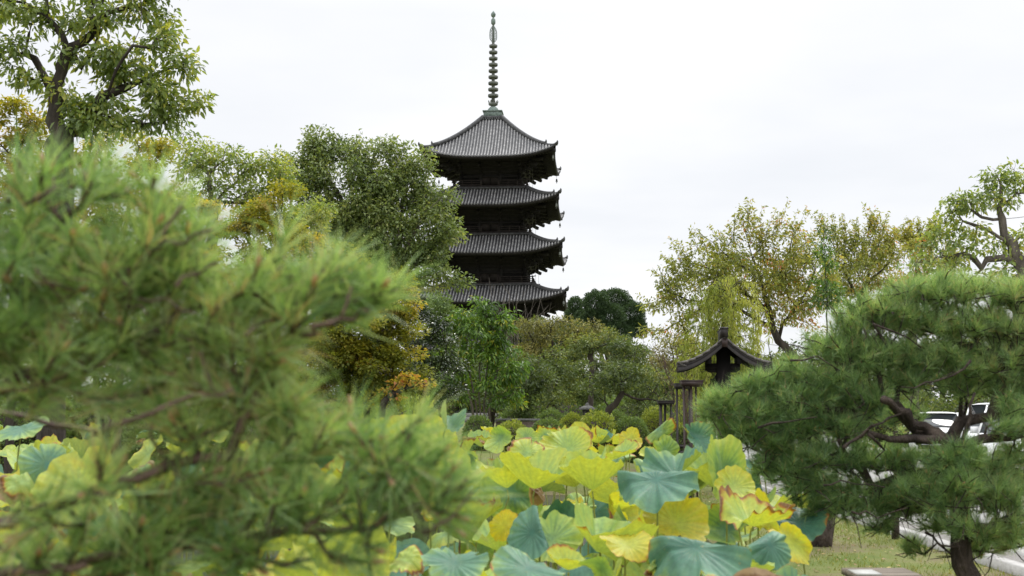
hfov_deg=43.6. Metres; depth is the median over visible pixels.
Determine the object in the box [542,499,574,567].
lotus leaf
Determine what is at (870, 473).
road
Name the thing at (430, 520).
lotus leaf
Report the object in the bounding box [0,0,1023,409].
sky
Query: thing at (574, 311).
evergreen tree
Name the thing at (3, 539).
lotus leaf
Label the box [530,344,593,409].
thicket tree
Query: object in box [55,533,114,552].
lotus leaf
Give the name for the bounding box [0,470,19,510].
lotus leaf
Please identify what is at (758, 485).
lotus leaf
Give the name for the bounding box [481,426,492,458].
lotus leaf
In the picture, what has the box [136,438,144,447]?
lotus leaf
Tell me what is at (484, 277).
door
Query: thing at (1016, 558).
gutter
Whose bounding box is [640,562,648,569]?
lotus leaf
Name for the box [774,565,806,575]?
lotus leaf
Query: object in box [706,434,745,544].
lotus leaf
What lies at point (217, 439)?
lotus leaf
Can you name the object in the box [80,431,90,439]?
lotus leaf
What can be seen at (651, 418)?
azalea bush
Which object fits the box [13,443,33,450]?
lotus leaf
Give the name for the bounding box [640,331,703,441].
bare shrub
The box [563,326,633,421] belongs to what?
thicket tree
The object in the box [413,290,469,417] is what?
evergreen shrub
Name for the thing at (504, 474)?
lotus leaf
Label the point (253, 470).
lotus leaf
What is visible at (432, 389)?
background tree
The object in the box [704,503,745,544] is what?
lotus leaf
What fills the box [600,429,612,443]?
lotus leaf
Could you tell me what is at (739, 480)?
lotus leaf
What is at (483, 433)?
lotus leaf
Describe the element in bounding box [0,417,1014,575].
ground
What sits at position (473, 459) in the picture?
lotus leaf
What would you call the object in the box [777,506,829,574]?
lotus leaf
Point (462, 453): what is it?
lotus leaf
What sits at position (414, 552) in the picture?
lotus leaf
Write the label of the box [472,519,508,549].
lotus leaf
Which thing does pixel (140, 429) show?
azalea bush
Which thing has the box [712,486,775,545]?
lotus leaf
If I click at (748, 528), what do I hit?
lotus leaf
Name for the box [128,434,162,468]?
lotus leaf
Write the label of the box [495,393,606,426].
azalea bush
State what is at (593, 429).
lotus leaf
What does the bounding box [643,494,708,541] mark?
lotus leaf
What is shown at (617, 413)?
azalea bush
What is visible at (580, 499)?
lotus leaf
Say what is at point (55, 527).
lotus leaf
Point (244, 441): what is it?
lotus leaf
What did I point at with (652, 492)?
lotus leaf
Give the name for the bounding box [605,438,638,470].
lotus leaf
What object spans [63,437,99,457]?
lotus leaf
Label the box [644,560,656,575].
lotus leaf
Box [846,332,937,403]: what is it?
background tree
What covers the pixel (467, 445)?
lotus leaf
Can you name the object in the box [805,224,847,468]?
thin tree
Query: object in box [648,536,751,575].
lotus leaf
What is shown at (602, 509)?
lotus leaf
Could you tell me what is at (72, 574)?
lotus leaf
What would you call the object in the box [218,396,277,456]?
azalea bush
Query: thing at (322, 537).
lotus leaf
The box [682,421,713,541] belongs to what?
lotus leaf
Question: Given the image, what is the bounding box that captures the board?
[841,568,921,575]
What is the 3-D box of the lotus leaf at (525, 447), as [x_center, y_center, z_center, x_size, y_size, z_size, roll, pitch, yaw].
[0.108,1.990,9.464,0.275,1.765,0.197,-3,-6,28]
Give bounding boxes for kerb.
[761,479,1023,555]
[761,485,1023,575]
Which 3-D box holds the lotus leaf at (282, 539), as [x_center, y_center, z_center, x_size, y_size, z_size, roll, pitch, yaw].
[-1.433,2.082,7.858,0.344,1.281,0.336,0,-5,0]
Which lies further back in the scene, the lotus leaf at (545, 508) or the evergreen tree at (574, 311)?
the evergreen tree at (574, 311)
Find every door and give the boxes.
[480,274,499,280]
[481,224,498,230]
[482,178,498,184]
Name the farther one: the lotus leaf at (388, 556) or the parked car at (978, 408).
the parked car at (978, 408)
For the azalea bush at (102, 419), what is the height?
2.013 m
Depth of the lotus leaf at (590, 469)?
8.13 m
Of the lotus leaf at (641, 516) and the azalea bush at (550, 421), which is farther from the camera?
the azalea bush at (550, 421)
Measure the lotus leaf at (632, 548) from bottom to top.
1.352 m
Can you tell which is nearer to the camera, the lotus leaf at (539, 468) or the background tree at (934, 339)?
the lotus leaf at (539, 468)
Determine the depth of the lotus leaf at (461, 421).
8.34 m
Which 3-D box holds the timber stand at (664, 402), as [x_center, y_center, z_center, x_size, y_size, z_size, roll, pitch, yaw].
[2.748,3.138,22.806,0.294,2.261,0.294,0,-5,0]
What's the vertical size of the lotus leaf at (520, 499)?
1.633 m
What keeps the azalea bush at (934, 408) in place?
on the ground at (811, 571)
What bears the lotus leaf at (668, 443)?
on the pond water
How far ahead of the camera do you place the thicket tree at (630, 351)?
51.76 m
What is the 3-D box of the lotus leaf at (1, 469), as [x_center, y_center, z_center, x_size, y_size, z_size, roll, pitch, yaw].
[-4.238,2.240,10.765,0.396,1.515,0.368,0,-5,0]
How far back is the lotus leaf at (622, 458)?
16.34 m
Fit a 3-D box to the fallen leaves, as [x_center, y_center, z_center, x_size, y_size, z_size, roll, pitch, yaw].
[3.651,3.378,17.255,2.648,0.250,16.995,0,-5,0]
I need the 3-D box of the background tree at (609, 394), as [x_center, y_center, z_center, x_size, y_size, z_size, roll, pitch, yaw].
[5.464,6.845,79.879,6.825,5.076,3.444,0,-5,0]
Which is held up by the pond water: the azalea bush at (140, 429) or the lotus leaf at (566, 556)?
the lotus leaf at (566, 556)
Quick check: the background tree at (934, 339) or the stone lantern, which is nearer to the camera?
the stone lantern
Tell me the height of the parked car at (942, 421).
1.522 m
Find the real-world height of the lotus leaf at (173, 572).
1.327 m
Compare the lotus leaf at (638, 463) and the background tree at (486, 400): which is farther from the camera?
the background tree at (486, 400)
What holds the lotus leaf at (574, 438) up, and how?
on the pond water
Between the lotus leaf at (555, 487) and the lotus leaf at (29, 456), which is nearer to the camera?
the lotus leaf at (29, 456)
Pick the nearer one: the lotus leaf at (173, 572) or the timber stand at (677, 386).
the lotus leaf at (173, 572)
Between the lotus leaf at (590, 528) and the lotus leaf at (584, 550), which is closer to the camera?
the lotus leaf at (590, 528)
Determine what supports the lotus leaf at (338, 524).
on the pond water
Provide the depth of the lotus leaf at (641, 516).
8.33 m
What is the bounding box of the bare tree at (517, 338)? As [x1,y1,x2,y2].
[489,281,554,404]
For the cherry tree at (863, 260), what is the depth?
40.16 m
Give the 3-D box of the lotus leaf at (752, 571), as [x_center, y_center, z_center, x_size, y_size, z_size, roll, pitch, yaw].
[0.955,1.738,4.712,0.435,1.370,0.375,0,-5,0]
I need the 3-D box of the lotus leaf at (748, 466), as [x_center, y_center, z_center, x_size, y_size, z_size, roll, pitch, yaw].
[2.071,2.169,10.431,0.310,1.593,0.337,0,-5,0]
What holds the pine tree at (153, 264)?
on the ground at (811, 571)
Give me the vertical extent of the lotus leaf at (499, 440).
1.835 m
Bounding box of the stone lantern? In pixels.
[579,403,594,418]
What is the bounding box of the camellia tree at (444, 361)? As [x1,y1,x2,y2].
[389,301,471,413]
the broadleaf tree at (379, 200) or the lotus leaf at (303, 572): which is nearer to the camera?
the lotus leaf at (303, 572)
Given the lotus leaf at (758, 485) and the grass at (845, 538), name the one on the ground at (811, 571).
the grass at (845, 538)
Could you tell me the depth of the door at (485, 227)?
169.20 m
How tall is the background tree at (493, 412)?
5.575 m
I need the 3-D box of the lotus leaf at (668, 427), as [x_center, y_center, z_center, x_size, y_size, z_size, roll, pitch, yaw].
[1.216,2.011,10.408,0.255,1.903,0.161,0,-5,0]
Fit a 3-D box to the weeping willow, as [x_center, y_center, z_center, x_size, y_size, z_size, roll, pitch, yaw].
[5.135,2.179,31.023,2.631,5.070,2.515,0,-5,0]
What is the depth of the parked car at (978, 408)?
33.76 m
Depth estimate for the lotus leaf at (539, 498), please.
8.82 m
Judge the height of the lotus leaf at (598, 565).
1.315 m
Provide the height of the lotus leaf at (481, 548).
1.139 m
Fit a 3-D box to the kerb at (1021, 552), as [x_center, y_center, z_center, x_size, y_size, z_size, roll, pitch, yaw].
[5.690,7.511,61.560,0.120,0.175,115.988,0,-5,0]
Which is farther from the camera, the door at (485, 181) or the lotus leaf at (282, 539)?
the door at (485, 181)
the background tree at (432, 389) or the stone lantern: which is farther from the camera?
the background tree at (432, 389)
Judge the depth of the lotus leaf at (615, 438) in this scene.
24.22 m
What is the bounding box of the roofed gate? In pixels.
[676,327,772,490]
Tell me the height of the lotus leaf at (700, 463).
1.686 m
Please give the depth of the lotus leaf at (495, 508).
8.73 m
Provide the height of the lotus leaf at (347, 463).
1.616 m
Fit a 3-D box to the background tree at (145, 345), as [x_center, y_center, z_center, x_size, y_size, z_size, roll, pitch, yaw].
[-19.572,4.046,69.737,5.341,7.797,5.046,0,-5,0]
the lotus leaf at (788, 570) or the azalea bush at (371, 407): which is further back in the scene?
the azalea bush at (371, 407)
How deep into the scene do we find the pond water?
20.92 m
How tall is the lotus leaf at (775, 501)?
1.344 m
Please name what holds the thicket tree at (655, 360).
on the ground at (811, 571)
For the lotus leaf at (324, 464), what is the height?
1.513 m
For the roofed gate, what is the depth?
25.58 m
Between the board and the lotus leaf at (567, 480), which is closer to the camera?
the board
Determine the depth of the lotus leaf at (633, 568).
7.62 m
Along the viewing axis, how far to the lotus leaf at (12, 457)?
9.92 m
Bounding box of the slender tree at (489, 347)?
[433,294,533,420]
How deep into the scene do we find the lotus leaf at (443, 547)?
13.15 m
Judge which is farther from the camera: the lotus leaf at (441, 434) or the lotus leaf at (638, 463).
the lotus leaf at (638, 463)
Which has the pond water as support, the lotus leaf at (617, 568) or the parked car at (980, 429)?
the lotus leaf at (617, 568)
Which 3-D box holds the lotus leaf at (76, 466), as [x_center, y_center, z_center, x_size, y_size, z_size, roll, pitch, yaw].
[-2.284,1.713,6.622,0.484,1.781,0.297,-2,-6,19]
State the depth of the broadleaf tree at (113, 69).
22.30 m
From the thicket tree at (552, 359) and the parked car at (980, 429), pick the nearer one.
the parked car at (980, 429)
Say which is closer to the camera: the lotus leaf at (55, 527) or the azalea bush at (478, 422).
the lotus leaf at (55, 527)
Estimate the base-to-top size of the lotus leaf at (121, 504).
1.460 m
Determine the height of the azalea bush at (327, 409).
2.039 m
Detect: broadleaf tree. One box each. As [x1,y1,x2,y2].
[0,0,218,444]
[162,120,308,449]
[263,124,477,410]
[265,192,337,381]
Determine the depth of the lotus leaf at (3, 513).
6.87 m
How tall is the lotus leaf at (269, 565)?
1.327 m
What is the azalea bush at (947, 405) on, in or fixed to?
on the ground at (811, 571)
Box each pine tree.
[0,110,519,575]
[689,262,1023,575]
[767,430,857,546]
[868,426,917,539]
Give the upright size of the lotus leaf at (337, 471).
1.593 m
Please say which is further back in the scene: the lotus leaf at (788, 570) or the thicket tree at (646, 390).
the thicket tree at (646, 390)
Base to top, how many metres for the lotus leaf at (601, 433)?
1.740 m
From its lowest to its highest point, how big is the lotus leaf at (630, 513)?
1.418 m
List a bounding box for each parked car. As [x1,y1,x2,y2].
[903,412,962,450]
[963,403,988,437]
[970,405,1022,484]
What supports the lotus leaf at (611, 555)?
on the pond water
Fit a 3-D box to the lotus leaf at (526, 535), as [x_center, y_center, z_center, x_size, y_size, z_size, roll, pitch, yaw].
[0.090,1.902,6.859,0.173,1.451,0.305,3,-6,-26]
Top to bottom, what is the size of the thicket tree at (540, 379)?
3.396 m
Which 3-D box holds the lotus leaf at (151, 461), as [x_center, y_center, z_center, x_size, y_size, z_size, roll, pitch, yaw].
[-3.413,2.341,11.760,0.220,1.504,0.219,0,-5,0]
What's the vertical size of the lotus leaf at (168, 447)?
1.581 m
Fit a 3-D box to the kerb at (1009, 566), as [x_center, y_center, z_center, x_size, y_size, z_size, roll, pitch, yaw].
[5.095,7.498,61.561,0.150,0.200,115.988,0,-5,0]
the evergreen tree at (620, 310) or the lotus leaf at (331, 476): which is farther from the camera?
the evergreen tree at (620, 310)
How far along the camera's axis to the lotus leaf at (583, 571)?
6.45 m
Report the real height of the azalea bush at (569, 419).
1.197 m
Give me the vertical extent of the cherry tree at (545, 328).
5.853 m
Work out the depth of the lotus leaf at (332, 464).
12.30 m
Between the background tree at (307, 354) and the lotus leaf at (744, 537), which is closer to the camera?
the lotus leaf at (744, 537)
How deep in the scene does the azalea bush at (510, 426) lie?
34.60 m
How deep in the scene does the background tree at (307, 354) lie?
73.38 m
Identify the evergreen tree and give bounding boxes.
[559,296,583,330]
[575,286,647,393]
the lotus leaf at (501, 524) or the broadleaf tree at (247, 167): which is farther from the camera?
the broadleaf tree at (247, 167)
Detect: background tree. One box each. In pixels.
[0,317,32,382]
[68,281,137,405]
[113,302,194,398]
[176,314,256,405]
[220,327,313,391]
[291,319,346,388]
[324,338,400,408]
[365,358,466,414]
[425,358,492,415]
[462,355,507,426]
[476,365,578,410]
[557,360,633,408]
[750,339,836,413]
[800,350,840,401]
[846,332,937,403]
[906,335,966,411]
[942,336,1005,399]
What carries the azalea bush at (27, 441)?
on the ground at (811, 571)
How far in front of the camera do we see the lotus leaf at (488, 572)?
6.68 m
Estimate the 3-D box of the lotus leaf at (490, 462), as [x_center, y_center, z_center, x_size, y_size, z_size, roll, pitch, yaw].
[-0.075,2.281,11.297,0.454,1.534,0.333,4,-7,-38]
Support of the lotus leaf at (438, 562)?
on the pond water
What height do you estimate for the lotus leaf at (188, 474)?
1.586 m
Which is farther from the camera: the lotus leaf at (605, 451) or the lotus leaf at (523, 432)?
the lotus leaf at (523, 432)
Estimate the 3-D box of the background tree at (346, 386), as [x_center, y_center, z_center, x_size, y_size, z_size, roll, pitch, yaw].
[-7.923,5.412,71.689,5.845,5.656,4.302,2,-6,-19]
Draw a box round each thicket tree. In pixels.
[497,350,572,418]
[502,314,654,379]
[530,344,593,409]
[556,343,611,406]
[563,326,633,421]
[605,336,670,422]
[634,363,687,411]
[644,334,734,420]
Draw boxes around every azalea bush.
[0,383,85,464]
[65,383,145,453]
[121,386,226,462]
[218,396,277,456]
[281,384,343,439]
[328,396,387,453]
[385,394,437,415]
[461,414,492,450]
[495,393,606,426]
[500,408,531,418]
[500,419,525,451]
[532,417,562,432]
[534,407,563,421]
[559,412,582,427]
[581,408,617,453]
[592,391,707,422]
[611,409,626,430]
[611,416,651,462]
[640,405,674,458]
[672,414,688,450]
[836,386,947,447]
[933,384,1009,428]
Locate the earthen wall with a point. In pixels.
(528, 423)
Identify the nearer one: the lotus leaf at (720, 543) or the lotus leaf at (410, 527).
the lotus leaf at (720, 543)
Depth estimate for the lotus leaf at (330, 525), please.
9.00 m
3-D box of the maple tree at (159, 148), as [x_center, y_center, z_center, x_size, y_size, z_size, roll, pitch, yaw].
[-8.059,0.820,27.058,4.332,8.590,2.324,0,-5,0]
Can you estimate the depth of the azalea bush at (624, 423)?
35.51 m
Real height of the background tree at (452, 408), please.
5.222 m
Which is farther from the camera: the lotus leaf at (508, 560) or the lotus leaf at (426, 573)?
the lotus leaf at (426, 573)
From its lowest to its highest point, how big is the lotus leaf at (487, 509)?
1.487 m
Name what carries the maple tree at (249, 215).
on the ground at (811, 571)
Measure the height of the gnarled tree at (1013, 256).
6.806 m
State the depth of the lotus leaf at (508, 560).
5.42 m
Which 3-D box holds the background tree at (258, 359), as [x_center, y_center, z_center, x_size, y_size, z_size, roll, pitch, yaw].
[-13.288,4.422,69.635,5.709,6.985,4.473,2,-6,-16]
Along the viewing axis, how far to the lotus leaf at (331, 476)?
6.69 m
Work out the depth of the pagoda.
167.98 m
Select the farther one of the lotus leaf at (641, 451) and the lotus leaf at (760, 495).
the lotus leaf at (641, 451)
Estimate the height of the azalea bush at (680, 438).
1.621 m
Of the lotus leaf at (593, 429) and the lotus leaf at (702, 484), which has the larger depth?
the lotus leaf at (593, 429)
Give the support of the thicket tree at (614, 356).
on the ground at (811, 571)
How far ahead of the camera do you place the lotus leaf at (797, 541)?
6.94 m
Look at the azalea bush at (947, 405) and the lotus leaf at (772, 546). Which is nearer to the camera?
the lotus leaf at (772, 546)
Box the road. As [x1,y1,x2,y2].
[716,433,1023,549]
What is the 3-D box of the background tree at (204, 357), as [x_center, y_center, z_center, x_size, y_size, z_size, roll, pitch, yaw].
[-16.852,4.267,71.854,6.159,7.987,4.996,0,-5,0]
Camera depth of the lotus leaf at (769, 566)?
6.11 m
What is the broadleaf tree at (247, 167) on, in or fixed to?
on the ground at (811, 571)
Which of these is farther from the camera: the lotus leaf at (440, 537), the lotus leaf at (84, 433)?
the lotus leaf at (84, 433)
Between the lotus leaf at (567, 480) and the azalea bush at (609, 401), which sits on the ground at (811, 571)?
the azalea bush at (609, 401)
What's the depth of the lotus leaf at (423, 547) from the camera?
7.73 m
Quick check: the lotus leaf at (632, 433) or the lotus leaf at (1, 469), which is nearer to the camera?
the lotus leaf at (1, 469)
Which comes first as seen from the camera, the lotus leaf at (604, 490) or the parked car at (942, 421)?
the lotus leaf at (604, 490)
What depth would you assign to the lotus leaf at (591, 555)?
9.36 m
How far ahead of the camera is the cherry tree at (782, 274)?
36.04 m
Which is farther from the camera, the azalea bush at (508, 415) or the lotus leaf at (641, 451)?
the azalea bush at (508, 415)
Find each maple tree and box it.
[0,94,111,511]
[40,129,234,462]
[205,178,372,401]
[283,265,434,493]
[373,371,436,492]
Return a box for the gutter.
[761,481,1023,562]
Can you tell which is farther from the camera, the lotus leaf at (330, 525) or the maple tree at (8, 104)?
the maple tree at (8, 104)
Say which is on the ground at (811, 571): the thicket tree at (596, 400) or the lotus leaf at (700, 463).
the thicket tree at (596, 400)
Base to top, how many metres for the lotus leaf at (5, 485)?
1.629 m
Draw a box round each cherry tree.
[510,313,620,397]
[628,197,849,363]
[805,201,922,441]
[887,208,966,455]
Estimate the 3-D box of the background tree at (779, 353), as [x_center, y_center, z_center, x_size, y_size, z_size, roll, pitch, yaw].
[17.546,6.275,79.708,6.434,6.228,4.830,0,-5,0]
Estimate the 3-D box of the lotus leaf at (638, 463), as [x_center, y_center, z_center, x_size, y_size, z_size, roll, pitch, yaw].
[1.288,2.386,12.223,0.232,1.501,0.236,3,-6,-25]
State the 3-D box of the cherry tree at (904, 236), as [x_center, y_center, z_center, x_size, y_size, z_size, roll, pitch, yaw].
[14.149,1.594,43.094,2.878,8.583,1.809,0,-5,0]
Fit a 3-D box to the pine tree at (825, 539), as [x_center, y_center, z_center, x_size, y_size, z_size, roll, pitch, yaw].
[3.683,2.353,15.408,1.219,1.759,0.736,0,-5,0]
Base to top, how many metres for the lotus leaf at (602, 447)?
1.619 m
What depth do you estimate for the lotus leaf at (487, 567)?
7.52 m
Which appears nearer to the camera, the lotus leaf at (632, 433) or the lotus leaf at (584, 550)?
the lotus leaf at (584, 550)
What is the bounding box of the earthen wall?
[495,419,539,428]
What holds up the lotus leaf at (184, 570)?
on the pond water
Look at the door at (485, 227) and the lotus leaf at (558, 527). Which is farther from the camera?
the door at (485, 227)
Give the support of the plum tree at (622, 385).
on the ground at (811, 571)
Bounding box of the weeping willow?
[670,275,777,434]
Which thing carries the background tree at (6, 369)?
on the ground at (811, 571)
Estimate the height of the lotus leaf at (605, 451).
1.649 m
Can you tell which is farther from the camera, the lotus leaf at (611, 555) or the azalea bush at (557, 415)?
the azalea bush at (557, 415)
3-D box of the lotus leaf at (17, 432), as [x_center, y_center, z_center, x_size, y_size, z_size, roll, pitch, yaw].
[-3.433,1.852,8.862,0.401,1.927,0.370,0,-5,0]
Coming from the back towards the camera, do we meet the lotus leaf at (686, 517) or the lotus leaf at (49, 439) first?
the lotus leaf at (49, 439)
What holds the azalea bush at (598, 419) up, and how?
on the ground at (811, 571)
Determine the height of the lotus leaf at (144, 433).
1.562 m
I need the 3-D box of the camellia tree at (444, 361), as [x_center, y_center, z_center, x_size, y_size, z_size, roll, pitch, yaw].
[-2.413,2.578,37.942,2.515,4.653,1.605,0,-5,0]
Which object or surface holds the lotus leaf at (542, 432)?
on the pond water
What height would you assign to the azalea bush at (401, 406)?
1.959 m
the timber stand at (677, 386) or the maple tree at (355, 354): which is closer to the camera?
the timber stand at (677, 386)
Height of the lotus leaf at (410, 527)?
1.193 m
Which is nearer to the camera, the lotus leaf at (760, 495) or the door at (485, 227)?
the lotus leaf at (760, 495)
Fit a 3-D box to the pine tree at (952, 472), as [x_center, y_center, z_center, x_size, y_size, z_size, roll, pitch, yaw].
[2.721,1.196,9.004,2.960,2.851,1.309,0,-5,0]
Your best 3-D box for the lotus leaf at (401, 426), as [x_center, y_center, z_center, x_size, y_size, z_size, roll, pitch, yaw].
[-0.727,1.805,8.424,0.476,1.943,0.255,0,-5,0]
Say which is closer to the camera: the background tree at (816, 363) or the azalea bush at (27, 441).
the azalea bush at (27, 441)
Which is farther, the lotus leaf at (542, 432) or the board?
the lotus leaf at (542, 432)
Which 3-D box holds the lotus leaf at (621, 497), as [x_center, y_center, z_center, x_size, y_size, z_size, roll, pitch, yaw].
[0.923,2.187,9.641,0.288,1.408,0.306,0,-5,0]
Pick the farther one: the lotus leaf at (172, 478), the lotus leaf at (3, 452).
the lotus leaf at (3, 452)
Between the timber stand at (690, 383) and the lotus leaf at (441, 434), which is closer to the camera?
the lotus leaf at (441, 434)
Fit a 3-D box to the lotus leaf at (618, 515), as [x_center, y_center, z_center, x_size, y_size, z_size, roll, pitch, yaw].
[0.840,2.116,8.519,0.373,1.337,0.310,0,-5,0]
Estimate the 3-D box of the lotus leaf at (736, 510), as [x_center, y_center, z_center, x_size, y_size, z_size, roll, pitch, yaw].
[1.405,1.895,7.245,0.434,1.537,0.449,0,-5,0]
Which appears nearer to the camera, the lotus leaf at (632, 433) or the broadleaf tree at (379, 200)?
the lotus leaf at (632, 433)
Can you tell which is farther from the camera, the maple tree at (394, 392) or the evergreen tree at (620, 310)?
the evergreen tree at (620, 310)
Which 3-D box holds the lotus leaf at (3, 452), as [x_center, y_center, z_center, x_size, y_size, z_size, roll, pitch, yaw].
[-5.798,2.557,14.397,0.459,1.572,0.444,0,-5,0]
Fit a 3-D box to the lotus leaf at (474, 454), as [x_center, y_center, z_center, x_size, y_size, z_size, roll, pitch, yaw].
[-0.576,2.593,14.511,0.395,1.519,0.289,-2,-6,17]
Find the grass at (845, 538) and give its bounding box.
[694,484,1012,575]
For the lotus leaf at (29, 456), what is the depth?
7.45 m
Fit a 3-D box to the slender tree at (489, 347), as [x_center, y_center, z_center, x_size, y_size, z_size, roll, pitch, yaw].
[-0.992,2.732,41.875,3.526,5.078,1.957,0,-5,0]
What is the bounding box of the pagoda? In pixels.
[405,11,568,421]
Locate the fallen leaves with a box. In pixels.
[695,492,986,575]
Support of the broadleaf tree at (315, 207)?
on the ground at (811, 571)
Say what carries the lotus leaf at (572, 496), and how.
on the pond water
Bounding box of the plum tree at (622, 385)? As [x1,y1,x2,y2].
[571,353,679,422]
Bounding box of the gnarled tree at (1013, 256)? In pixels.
[895,157,1023,479]
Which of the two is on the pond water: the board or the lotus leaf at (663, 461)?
the lotus leaf at (663, 461)
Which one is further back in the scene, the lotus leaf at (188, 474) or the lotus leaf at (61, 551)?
the lotus leaf at (188, 474)
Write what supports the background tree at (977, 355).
on the ground at (811, 571)
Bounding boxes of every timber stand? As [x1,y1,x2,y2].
[656,400,674,436]
[673,383,690,496]
[679,380,703,497]
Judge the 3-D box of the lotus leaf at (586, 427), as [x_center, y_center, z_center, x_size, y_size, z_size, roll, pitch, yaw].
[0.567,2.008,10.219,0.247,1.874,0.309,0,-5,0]
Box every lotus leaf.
[0,416,48,511]
[0,445,15,508]
[0,464,15,510]
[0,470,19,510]
[0,472,34,524]
[0,511,23,524]
[0,526,46,565]
[6,440,70,469]
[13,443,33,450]
[18,442,65,483]
[31,446,121,528]
[41,434,61,443]
[45,561,134,575]
[48,541,67,562]
[54,505,117,555]
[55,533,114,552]
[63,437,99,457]
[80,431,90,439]
[116,498,154,513]
[117,564,191,575]
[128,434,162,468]
[128,463,173,551]
[132,460,154,472]
[136,431,156,458]
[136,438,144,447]
[166,444,204,562]
[172,456,204,561]
[175,561,247,575]
[206,431,227,442]
[240,438,257,449]
[244,446,269,564]
[247,548,288,575]
[251,463,345,523]
[261,535,297,550]
[274,519,396,575]
[281,527,325,542]
[292,536,395,575]
[317,456,333,535]
[317,465,342,478]
[321,455,348,535]
[325,491,355,538]
[332,503,374,526]
[341,457,367,476]
[370,414,437,540]
[372,511,414,538]
[389,538,429,575]
[389,544,424,575]
[414,568,430,575]
[421,547,488,575]
[423,503,460,553]
[425,415,457,567]
[427,498,495,549]
[427,532,474,548]
[431,448,487,552]
[440,542,458,554]
[441,400,465,547]
[449,453,476,545]
[458,436,475,449]
[458,538,496,554]
[463,449,480,470]
[464,489,502,554]
[464,550,494,575]
[468,429,489,458]
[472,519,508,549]
[475,456,531,555]
[476,459,502,468]
[479,476,509,520]
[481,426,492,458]
[484,425,512,452]
[484,553,538,571]
[486,457,542,513]
[489,509,517,544]
[490,545,564,575]
[499,447,571,504]
[507,437,544,457]
[507,505,548,561]
[515,427,538,442]
[529,487,544,505]
[536,510,583,569]
[537,425,559,501]
[537,428,551,442]
[539,426,592,500]
[539,503,586,515]
[541,481,564,493]
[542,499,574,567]
[544,496,582,505]
[547,543,585,575]
[555,474,580,552]
[558,557,609,575]
[559,426,596,541]
[559,449,623,556]
[562,492,596,509]
[570,422,597,554]
[573,498,658,557]
[577,542,598,557]
[578,556,613,575]
[581,444,608,546]
[584,553,620,575]
[588,478,617,503]
[589,496,613,518]
[592,425,608,442]
[598,443,618,479]
[599,531,651,575]
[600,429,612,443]
[603,532,665,566]
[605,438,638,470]
[609,491,638,568]
[612,433,625,465]
[612,454,635,476]
[613,558,621,575]
[614,505,630,523]
[616,488,622,575]
[617,471,699,571]
[619,427,642,471]
[622,562,700,575]
[633,458,642,472]
[638,446,654,455]
[639,509,645,523]
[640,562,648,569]
[641,446,702,575]
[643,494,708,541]
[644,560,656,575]
[645,418,676,443]
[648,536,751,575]
[653,434,679,455]
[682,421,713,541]
[686,452,729,544]
[688,479,706,496]
[701,562,774,573]
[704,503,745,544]
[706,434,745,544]
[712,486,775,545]
[713,542,737,545]
[714,465,755,546]
[718,484,795,551]
[733,567,780,575]
[737,528,760,545]
[741,525,751,533]
[742,488,779,538]
[744,467,762,546]
[746,459,775,570]
[746,531,791,569]
[768,522,812,564]
[770,494,807,570]
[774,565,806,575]
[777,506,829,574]
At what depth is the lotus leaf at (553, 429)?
20.60 m
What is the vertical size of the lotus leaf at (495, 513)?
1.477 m
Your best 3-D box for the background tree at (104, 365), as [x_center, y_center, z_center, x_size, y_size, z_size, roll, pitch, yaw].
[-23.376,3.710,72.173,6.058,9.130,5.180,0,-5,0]

